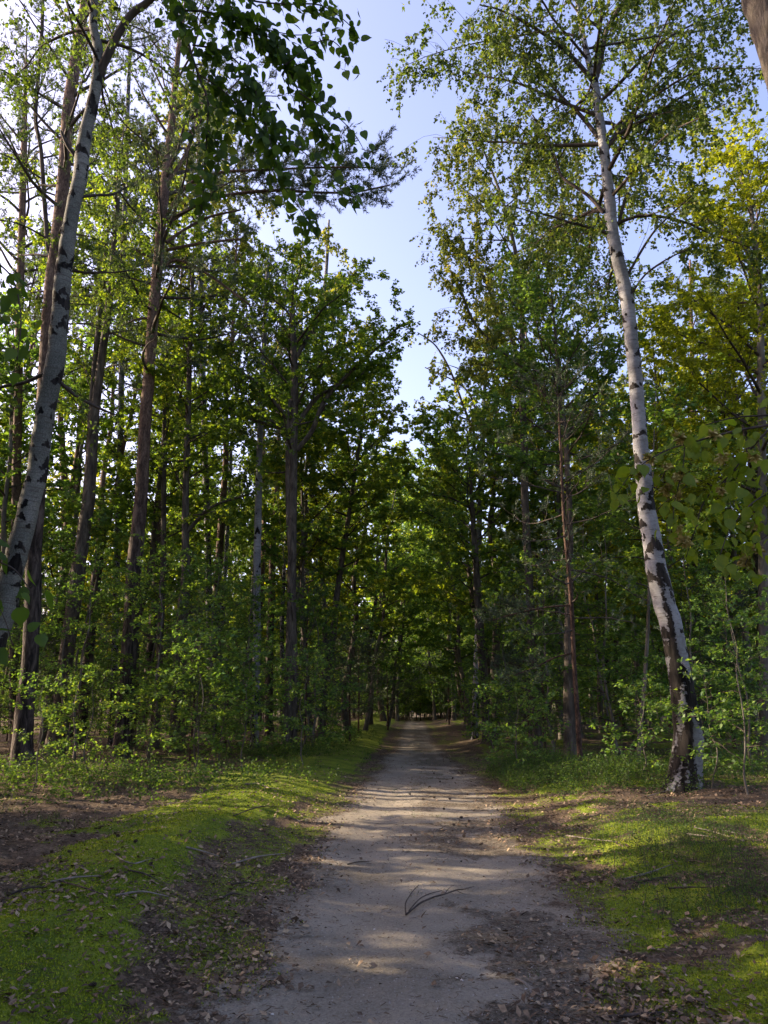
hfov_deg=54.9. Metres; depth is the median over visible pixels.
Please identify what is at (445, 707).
sapling
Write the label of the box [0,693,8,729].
sapling
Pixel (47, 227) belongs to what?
birch tree
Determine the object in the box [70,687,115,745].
sapling
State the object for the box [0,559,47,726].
beech tree
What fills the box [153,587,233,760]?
young pine
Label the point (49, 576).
beech tree
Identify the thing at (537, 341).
pine tree
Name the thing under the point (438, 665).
young hornbeam
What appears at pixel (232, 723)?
sapling
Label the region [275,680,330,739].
sapling
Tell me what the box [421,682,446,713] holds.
sapling
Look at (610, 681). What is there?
young hornbeam
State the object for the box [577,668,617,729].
sapling
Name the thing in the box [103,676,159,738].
sapling
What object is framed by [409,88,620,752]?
birch tree
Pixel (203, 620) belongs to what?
pine tree
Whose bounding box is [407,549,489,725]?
beech tree
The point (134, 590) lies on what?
young hornbeam
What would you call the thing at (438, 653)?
young hornbeam
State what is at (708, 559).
golden tree
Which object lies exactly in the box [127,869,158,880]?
fallen twig
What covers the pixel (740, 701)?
sapling
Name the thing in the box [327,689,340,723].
sapling
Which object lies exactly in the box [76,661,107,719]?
sapling
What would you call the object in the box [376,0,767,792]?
birch tree
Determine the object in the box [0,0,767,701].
sky
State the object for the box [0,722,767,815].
wood undergrowth
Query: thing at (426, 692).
sapling
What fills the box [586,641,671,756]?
sapling
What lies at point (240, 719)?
sapling
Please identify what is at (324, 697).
sapling
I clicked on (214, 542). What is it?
oak tree
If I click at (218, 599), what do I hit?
young hornbeam
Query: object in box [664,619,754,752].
sapling
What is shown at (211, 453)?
oak tree
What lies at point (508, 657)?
young pine
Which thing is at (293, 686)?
sapling
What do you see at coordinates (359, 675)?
young hornbeam
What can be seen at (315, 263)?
birch tree
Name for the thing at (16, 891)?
fallen twig
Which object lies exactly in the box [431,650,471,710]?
young pine
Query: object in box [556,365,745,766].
oak tree
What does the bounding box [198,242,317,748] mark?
birch tree
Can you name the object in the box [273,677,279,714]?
sapling
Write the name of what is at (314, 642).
young hornbeam
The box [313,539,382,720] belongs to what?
beech tree
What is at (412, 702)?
sapling
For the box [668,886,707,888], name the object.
fallen twig
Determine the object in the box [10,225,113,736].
pine tree
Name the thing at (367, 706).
sapling
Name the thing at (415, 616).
oak tree
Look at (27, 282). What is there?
pine tree
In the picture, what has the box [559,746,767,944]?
grass
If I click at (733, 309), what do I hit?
golden tree
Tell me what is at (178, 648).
sapling
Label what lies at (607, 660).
pine tree
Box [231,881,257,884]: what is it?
fallen twig
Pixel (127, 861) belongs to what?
fallen twig
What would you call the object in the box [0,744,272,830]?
grass
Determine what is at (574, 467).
golden tree
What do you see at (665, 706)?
sapling
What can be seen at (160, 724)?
sapling
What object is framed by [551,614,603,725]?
young hornbeam
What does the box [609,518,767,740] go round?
young hornbeam
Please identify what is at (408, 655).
young hornbeam
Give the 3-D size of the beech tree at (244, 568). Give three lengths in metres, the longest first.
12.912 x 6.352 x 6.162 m
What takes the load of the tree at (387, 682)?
on the forest ground at (443, 732)
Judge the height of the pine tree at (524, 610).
9.167 m
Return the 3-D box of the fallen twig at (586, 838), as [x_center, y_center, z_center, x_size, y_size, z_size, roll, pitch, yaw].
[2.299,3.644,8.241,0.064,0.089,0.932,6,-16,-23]
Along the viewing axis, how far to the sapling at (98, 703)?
28.68 m
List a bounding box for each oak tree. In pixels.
[0,375,56,575]
[0,393,60,541]
[66,293,271,746]
[96,519,147,716]
[100,503,167,651]
[107,209,281,751]
[107,445,232,723]
[114,304,230,748]
[127,365,240,670]
[141,413,253,729]
[195,219,420,753]
[203,494,286,724]
[204,488,276,705]
[225,531,251,681]
[242,387,361,741]
[246,342,443,739]
[263,579,315,655]
[265,481,345,685]
[304,420,429,734]
[345,438,419,724]
[348,461,442,720]
[360,448,429,718]
[380,384,546,743]
[389,446,487,710]
[399,331,585,737]
[404,404,521,676]
[405,499,438,715]
[411,493,487,716]
[483,516,553,724]
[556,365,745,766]
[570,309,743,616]
[573,488,642,723]
[574,449,658,729]
[615,486,709,726]
[664,472,756,657]
[671,273,767,684]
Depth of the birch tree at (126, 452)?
41.57 m
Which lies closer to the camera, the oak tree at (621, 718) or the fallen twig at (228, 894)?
the fallen twig at (228, 894)
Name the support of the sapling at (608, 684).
on the forest ground at (443, 732)
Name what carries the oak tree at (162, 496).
on the forest ground at (443, 732)
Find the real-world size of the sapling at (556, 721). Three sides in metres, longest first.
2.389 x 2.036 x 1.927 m
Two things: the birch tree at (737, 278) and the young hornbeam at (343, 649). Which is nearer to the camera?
the birch tree at (737, 278)
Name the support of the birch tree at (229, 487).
on the forest ground at (443, 732)
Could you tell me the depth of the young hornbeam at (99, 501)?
24.80 m
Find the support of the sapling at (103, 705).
on the forest ground at (443, 732)
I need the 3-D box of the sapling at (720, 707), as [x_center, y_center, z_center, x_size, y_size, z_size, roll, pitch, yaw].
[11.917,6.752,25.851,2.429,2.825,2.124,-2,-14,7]
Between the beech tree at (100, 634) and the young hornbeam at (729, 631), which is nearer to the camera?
the young hornbeam at (729, 631)
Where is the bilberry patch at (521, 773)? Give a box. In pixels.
[473,743,767,799]
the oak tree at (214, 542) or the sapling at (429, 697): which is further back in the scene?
the sapling at (429, 697)
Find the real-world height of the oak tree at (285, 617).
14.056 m
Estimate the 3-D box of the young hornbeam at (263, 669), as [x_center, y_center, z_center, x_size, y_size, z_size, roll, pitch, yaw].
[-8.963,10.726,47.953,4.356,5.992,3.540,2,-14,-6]
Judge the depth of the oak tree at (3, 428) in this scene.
35.41 m
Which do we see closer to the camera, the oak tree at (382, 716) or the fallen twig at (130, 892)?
the fallen twig at (130, 892)
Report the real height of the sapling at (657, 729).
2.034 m
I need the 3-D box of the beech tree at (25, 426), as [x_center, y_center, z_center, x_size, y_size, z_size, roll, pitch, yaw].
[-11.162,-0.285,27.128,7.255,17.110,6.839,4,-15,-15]
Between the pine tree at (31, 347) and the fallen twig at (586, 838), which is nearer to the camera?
the fallen twig at (586, 838)
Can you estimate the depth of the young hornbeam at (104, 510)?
20.19 m
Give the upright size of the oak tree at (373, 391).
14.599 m
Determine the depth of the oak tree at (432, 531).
46.89 m
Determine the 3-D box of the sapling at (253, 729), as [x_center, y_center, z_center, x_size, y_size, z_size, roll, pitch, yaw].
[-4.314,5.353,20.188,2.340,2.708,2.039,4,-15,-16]
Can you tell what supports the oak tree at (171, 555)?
on the forest ground at (443, 732)
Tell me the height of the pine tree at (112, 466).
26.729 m
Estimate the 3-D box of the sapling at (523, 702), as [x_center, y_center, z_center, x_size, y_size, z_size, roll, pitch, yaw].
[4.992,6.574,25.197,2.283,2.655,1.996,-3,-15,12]
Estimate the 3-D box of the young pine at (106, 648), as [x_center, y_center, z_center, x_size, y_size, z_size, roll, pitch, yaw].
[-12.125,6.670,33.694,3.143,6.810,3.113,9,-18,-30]
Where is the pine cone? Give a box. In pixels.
[88,981,96,986]
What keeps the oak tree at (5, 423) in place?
on the forest ground at (443, 732)
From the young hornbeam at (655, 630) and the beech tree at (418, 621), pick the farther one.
the beech tree at (418, 621)
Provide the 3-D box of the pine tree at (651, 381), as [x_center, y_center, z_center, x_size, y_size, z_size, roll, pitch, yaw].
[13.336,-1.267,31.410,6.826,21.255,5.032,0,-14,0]
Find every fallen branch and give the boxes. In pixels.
[405,885,473,914]
[514,977,531,992]
[597,1011,663,1018]
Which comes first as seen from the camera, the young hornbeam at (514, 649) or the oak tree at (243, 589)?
the young hornbeam at (514, 649)
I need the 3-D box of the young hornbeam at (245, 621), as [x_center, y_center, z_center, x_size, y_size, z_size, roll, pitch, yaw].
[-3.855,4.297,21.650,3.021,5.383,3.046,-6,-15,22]
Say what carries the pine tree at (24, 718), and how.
on the forest ground at (443, 732)
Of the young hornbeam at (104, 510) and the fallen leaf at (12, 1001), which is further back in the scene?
the young hornbeam at (104, 510)
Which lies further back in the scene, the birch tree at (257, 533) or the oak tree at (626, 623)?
the oak tree at (626, 623)
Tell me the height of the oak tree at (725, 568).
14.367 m
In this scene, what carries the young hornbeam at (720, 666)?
on the forest ground at (443, 732)
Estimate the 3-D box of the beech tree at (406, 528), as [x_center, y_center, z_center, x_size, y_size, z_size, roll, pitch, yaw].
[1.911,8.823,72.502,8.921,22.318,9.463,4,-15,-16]
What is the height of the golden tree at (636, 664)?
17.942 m
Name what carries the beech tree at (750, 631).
on the forest ground at (443, 732)
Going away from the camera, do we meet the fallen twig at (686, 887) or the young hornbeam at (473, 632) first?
the fallen twig at (686, 887)
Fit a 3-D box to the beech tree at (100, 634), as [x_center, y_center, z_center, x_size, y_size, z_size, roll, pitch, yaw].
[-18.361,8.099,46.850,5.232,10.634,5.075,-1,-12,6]
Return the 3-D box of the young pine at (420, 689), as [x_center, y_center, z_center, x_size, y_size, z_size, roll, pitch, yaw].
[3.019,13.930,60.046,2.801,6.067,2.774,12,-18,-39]
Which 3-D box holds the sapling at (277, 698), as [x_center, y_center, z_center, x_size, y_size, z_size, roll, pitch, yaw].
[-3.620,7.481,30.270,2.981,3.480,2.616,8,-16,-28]
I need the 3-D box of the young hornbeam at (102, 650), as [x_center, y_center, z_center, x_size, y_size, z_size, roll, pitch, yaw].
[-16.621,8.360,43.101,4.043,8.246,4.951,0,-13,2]
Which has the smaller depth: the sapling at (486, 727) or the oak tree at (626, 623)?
the sapling at (486, 727)
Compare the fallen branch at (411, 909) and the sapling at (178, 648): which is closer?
the fallen branch at (411, 909)
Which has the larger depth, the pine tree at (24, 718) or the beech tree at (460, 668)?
the beech tree at (460, 668)
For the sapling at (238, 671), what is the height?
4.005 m
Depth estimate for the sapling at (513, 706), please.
17.73 m
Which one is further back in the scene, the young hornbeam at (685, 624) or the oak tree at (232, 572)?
the oak tree at (232, 572)
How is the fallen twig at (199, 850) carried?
on the forest ground at (443, 732)
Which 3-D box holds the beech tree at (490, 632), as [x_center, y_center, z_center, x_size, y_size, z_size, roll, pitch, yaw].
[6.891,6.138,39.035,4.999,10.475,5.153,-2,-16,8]
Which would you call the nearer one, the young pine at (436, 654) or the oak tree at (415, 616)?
the young pine at (436, 654)
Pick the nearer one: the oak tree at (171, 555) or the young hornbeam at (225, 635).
the young hornbeam at (225, 635)
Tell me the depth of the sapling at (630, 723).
29.60 m
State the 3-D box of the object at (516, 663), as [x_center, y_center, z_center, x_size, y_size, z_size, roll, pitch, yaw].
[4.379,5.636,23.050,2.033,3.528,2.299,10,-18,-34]
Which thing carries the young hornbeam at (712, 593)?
on the forest ground at (443, 732)
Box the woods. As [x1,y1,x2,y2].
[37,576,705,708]
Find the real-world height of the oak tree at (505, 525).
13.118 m
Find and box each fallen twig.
[10,886,46,894]
[50,875,102,881]
[59,880,102,894]
[107,849,152,863]
[115,890,168,896]
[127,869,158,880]
[186,846,217,855]
[222,892,241,898]
[231,853,284,864]
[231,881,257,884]
[233,806,267,815]
[566,835,618,841]
[624,864,671,879]
[635,876,681,882]
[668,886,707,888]
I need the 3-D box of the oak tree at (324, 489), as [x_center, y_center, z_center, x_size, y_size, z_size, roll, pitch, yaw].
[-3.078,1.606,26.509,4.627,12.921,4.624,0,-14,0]
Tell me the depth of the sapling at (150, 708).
16.92 m
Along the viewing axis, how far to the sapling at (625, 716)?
21.66 m
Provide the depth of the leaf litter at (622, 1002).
5.33 m
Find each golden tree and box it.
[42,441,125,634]
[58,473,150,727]
[150,530,223,660]
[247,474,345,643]
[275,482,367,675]
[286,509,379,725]
[487,381,633,737]
[569,370,689,728]
[602,95,767,760]
[610,408,755,737]
[645,313,766,742]
[658,365,767,733]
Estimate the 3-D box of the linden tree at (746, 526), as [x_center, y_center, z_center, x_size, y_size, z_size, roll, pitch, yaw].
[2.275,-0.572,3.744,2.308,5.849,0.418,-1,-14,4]
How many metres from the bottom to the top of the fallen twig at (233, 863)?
0.070 m
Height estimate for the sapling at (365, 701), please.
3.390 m
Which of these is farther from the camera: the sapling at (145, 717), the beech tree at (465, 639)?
the beech tree at (465, 639)
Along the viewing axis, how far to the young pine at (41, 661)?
31.91 m
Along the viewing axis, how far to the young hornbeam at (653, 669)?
20.52 m
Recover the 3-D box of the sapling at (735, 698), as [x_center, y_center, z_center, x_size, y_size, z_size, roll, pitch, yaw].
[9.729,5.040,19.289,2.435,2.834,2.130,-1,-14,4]
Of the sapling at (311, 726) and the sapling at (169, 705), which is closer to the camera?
the sapling at (311, 726)
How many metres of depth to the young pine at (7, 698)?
25.81 m
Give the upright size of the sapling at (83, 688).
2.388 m
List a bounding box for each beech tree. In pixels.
[0,290,107,655]
[0,308,183,743]
[0,402,67,603]
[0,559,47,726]
[24,501,78,660]
[73,562,122,721]
[111,460,240,663]
[140,592,201,717]
[196,511,296,724]
[217,314,398,716]
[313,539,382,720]
[315,446,431,730]
[356,551,436,726]
[363,568,414,670]
[366,494,436,717]
[371,545,451,721]
[374,450,502,726]
[389,546,463,719]
[403,477,495,719]
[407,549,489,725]
[442,561,511,676]
[459,344,635,738]
[461,625,472,683]
[478,352,635,691]
[481,539,553,722]
[534,436,678,732]
[560,586,627,720]
[562,487,651,724]
[612,618,659,710]
[629,515,741,660]
[728,485,767,659]
[728,541,756,667]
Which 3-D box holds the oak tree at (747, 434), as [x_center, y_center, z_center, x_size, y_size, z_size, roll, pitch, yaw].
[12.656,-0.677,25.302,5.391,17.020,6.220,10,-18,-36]
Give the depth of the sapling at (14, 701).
21.53 m
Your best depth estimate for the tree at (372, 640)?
26.34 m
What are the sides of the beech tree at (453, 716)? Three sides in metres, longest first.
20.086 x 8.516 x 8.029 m
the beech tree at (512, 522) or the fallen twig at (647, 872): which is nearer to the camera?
the fallen twig at (647, 872)
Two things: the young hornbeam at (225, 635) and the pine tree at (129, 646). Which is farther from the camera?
the young hornbeam at (225, 635)
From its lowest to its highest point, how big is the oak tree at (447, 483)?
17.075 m
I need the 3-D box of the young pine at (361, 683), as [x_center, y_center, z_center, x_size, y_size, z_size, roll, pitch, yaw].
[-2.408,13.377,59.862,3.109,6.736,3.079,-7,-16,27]
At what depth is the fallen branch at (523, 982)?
4.30 m
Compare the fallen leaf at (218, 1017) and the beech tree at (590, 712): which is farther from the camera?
the beech tree at (590, 712)
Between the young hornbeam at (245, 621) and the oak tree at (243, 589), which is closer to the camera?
the young hornbeam at (245, 621)
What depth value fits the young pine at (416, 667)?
60.34 m
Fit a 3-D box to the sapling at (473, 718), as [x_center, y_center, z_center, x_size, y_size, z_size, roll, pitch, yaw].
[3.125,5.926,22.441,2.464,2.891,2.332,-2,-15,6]
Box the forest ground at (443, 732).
[0,703,767,1023]
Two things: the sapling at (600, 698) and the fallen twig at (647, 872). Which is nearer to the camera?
the fallen twig at (647, 872)
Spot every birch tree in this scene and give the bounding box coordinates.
[0,0,157,343]
[0,0,227,647]
[0,120,210,756]
[16,33,215,743]
[118,58,286,711]
[122,387,184,645]
[171,285,278,727]
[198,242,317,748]
[220,369,284,725]
[241,324,324,730]
[255,219,381,731]
[299,448,346,667]
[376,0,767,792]
[408,299,519,739]
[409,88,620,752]
[695,208,767,498]
[741,0,767,90]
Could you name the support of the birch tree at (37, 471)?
on the forest ground at (443, 732)
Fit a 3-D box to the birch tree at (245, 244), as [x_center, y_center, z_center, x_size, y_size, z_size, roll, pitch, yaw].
[-7.697,-6.117,30.590,7.089,29.871,7.272,0,-14,0]
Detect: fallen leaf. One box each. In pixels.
[8,998,17,1004]
[18,1008,30,1012]
[59,987,67,992]
[215,1015,222,1020]
[680,1016,688,1023]
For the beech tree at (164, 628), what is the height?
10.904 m
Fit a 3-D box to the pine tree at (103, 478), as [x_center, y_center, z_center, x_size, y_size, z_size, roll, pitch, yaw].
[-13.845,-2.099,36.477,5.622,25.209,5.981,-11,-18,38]
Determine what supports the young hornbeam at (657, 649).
on the forest ground at (443, 732)
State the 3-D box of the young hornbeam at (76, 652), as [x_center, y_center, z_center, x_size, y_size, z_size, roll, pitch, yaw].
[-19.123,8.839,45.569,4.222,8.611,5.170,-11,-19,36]
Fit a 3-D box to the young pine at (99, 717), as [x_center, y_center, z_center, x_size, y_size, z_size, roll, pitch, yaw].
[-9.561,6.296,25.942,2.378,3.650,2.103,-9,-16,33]
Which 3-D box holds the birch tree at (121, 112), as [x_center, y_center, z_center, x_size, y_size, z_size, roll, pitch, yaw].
[-10.299,-6.512,28.574,6.450,29.773,7.179,-8,-16,28]
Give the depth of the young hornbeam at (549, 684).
18.95 m
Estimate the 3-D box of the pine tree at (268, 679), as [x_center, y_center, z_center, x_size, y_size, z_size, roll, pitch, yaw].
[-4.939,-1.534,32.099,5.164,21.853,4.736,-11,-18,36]
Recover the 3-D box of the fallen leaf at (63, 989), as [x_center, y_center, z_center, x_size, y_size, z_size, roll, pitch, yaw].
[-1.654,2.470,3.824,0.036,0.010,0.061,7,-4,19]
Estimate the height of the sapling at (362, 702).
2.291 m
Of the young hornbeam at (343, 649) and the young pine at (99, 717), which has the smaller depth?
the young pine at (99, 717)
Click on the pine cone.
(92, 984)
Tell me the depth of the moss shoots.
5.12 m
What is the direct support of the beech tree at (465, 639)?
on the forest ground at (443, 732)
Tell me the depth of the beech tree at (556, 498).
25.30 m
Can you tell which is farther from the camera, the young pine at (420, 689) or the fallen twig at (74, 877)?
the young pine at (420, 689)
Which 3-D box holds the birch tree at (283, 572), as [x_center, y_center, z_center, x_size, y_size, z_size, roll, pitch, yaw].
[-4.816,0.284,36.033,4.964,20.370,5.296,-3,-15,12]
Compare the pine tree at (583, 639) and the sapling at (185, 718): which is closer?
the sapling at (185, 718)
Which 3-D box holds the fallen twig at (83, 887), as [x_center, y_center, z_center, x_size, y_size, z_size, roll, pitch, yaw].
[-2.273,2.803,5.530,0.674,0.032,0.041,-12,-18,39]
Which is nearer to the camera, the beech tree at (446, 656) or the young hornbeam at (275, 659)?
the beech tree at (446, 656)
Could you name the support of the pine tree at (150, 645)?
on the forest ground at (443, 732)
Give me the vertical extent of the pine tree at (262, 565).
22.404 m
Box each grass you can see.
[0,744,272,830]
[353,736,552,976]
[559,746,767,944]
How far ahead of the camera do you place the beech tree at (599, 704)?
31.42 m
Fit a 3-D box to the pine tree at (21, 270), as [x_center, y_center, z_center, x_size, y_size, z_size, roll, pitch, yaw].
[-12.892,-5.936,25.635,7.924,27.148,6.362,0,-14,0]
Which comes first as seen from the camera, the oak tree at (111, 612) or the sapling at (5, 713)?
the sapling at (5, 713)
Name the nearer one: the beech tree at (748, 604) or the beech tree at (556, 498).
the beech tree at (556, 498)
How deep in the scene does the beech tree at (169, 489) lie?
43.31 m
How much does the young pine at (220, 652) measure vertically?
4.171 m
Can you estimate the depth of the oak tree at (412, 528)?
62.90 m
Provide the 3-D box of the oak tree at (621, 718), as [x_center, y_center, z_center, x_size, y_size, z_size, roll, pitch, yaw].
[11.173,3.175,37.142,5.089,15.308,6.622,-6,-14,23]
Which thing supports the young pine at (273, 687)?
on the forest ground at (443, 732)
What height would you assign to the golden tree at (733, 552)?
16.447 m
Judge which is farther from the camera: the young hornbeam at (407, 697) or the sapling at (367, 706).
the young hornbeam at (407, 697)
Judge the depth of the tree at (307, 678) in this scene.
23.03 m
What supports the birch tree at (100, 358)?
on the forest ground at (443, 732)
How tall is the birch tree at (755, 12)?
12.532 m
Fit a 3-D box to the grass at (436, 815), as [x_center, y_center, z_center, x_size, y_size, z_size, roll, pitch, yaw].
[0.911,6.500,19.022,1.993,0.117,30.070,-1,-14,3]
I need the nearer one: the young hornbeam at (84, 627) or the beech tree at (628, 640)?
the young hornbeam at (84, 627)
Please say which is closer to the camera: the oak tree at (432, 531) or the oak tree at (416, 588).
the oak tree at (416, 588)
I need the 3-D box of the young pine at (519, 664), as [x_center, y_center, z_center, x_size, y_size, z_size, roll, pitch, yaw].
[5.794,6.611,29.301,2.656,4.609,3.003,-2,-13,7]
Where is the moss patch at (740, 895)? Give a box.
[548,788,767,965]
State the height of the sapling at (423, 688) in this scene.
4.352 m
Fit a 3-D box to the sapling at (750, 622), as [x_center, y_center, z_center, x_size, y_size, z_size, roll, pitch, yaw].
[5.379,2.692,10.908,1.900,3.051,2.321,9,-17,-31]
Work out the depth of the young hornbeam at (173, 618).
22.49 m
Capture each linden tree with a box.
[0,0,374,665]
[610,398,767,586]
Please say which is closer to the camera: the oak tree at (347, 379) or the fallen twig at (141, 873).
the fallen twig at (141, 873)
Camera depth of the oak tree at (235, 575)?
46.82 m
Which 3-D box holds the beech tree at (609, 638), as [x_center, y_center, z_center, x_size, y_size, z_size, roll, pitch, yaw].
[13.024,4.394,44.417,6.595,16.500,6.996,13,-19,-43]
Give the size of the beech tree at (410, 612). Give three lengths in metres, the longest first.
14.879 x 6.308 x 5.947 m
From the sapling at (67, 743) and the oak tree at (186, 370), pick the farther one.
the oak tree at (186, 370)
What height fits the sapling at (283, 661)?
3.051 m
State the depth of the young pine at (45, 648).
20.31 m
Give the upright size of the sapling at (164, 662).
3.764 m
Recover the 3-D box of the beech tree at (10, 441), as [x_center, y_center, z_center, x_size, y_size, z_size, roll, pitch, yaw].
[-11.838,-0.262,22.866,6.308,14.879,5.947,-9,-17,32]
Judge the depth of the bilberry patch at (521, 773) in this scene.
13.23 m
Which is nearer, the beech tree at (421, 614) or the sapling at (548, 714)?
the sapling at (548, 714)
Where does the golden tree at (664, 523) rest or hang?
on the forest ground at (443, 732)
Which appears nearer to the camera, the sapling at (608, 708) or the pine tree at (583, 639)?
the sapling at (608, 708)
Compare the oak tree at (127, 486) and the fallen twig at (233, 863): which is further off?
the oak tree at (127, 486)
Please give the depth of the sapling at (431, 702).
60.23 m
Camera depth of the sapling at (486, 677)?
23.82 m
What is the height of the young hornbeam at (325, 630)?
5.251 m
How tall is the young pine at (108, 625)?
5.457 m
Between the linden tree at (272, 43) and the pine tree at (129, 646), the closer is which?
the linden tree at (272, 43)
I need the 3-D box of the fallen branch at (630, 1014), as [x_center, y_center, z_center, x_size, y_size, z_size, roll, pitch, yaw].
[1.276,2.599,3.824,0.362,0.028,0.022,1,-14,-6]
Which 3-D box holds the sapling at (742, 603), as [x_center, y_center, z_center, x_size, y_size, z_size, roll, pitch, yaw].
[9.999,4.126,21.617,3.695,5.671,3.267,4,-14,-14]
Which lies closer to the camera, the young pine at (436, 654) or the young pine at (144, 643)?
the young pine at (144, 643)
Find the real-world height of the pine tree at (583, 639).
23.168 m
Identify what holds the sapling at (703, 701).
on the forest ground at (443, 732)
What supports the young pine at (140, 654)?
on the forest ground at (443, 732)
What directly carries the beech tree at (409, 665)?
on the forest ground at (443, 732)
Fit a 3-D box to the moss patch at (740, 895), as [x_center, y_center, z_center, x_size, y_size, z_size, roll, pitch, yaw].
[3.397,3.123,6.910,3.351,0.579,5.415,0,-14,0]
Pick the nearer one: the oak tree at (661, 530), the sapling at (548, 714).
the sapling at (548, 714)
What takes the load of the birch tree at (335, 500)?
on the forest ground at (443, 732)
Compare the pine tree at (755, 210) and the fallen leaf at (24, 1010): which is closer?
the fallen leaf at (24, 1010)
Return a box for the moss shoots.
[0,775,767,1023]
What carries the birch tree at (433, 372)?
on the forest ground at (443, 732)
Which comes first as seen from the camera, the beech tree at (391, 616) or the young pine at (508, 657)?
the young pine at (508, 657)
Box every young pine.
[0,580,75,754]
[0,601,60,740]
[34,599,78,716]
[76,608,122,734]
[82,594,146,730]
[88,644,145,721]
[103,617,165,703]
[119,617,197,728]
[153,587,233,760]
[185,618,266,748]
[262,627,284,721]
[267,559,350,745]
[335,616,391,732]
[344,652,366,718]
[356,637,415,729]
[398,660,426,719]
[404,647,432,720]
[421,650,454,717]
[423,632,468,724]
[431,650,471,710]
[485,585,546,728]
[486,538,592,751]
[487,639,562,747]
[500,635,554,734]
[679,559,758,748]
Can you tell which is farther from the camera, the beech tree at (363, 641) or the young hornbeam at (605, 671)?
the beech tree at (363, 641)
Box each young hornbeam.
[0,484,129,756]
[10,540,149,760]
[20,480,179,737]
[38,598,96,705]
[76,590,121,723]
[79,534,232,761]
[99,529,219,749]
[140,543,252,743]
[142,542,275,756]
[187,605,237,728]
[196,569,303,750]
[223,632,279,701]
[225,576,265,720]
[250,571,381,746]
[263,617,285,707]
[298,582,353,723]
[308,594,363,698]
[336,627,365,707]
[341,603,384,719]
[363,641,412,714]
[375,610,422,692]
[389,667,423,718]
[421,606,466,717]
[422,658,472,720]
[438,580,563,741]
[460,631,514,697]
[474,550,630,758]
[520,492,658,754]
[529,483,675,755]
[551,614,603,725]
[574,613,611,728]
[577,641,632,711]
[590,556,704,734]
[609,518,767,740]
[611,556,686,724]
[630,554,731,698]
[633,562,747,747]
[638,589,708,710]
[679,556,767,772]
[687,622,755,731]
[702,559,756,716]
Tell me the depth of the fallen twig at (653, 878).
6.49 m
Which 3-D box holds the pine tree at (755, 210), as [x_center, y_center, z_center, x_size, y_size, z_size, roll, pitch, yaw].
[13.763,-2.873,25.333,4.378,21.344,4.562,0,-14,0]
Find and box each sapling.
[0,622,71,734]
[0,666,86,792]
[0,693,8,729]
[0,694,8,726]
[35,662,138,776]
[68,678,106,738]
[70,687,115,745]
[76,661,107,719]
[88,672,110,728]
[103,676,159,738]
[108,678,190,767]
[134,622,255,768]
[137,656,187,721]
[137,693,160,733]
[139,617,254,768]
[160,662,203,721]
[161,692,201,727]
[169,646,273,768]
[188,659,268,754]
[206,634,301,766]
[219,639,263,736]
[221,695,262,743]
[258,644,344,764]
[262,647,358,751]
[268,658,329,730]
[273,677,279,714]
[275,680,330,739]
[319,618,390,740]
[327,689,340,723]
[351,687,382,719]
[353,692,373,718]
[357,692,377,717]
[366,664,403,709]
[388,678,425,720]
[390,682,422,720]
[400,667,428,719]
[409,670,430,719]
[413,680,445,719]
[421,677,439,717]
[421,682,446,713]
[423,678,459,717]
[435,693,459,717]
[446,660,524,748]
[472,667,519,741]
[473,667,570,770]
[474,686,517,740]
[501,674,560,727]
[503,691,566,756]
[514,669,556,722]
[522,673,585,746]
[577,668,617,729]
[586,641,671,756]
[589,666,672,773]
[589,669,632,719]
[589,686,630,723]
[606,672,670,737]
[621,679,665,732]
[648,662,767,788]
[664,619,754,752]
[666,651,746,741]
[676,587,767,794]
[698,671,758,731]
[705,660,758,743]
[713,652,758,742]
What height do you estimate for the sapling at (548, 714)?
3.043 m
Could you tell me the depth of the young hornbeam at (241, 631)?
44.75 m
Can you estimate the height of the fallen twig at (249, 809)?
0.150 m
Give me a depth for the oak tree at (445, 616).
34.07 m
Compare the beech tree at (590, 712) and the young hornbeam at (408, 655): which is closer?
the beech tree at (590, 712)
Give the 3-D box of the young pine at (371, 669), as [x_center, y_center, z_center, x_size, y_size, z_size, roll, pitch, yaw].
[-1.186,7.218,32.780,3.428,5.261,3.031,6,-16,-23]
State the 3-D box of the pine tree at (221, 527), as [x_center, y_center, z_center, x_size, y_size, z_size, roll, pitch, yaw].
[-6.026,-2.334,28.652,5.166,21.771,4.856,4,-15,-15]
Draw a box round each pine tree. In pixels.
[0,0,191,768]
[0,6,128,747]
[0,235,94,566]
[0,245,74,535]
[10,188,147,702]
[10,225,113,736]
[69,0,421,757]
[71,269,157,731]
[73,322,179,744]
[80,433,116,519]
[113,175,229,737]
[192,200,290,740]
[194,420,232,718]
[220,307,282,660]
[230,257,329,735]
[459,225,669,760]
[468,333,663,765]
[490,310,574,729]
[563,349,612,727]
[570,456,588,716]
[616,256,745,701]
[698,169,767,744]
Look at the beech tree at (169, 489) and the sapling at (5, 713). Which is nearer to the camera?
the sapling at (5, 713)
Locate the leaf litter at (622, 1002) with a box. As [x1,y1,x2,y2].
[0,741,767,1023]

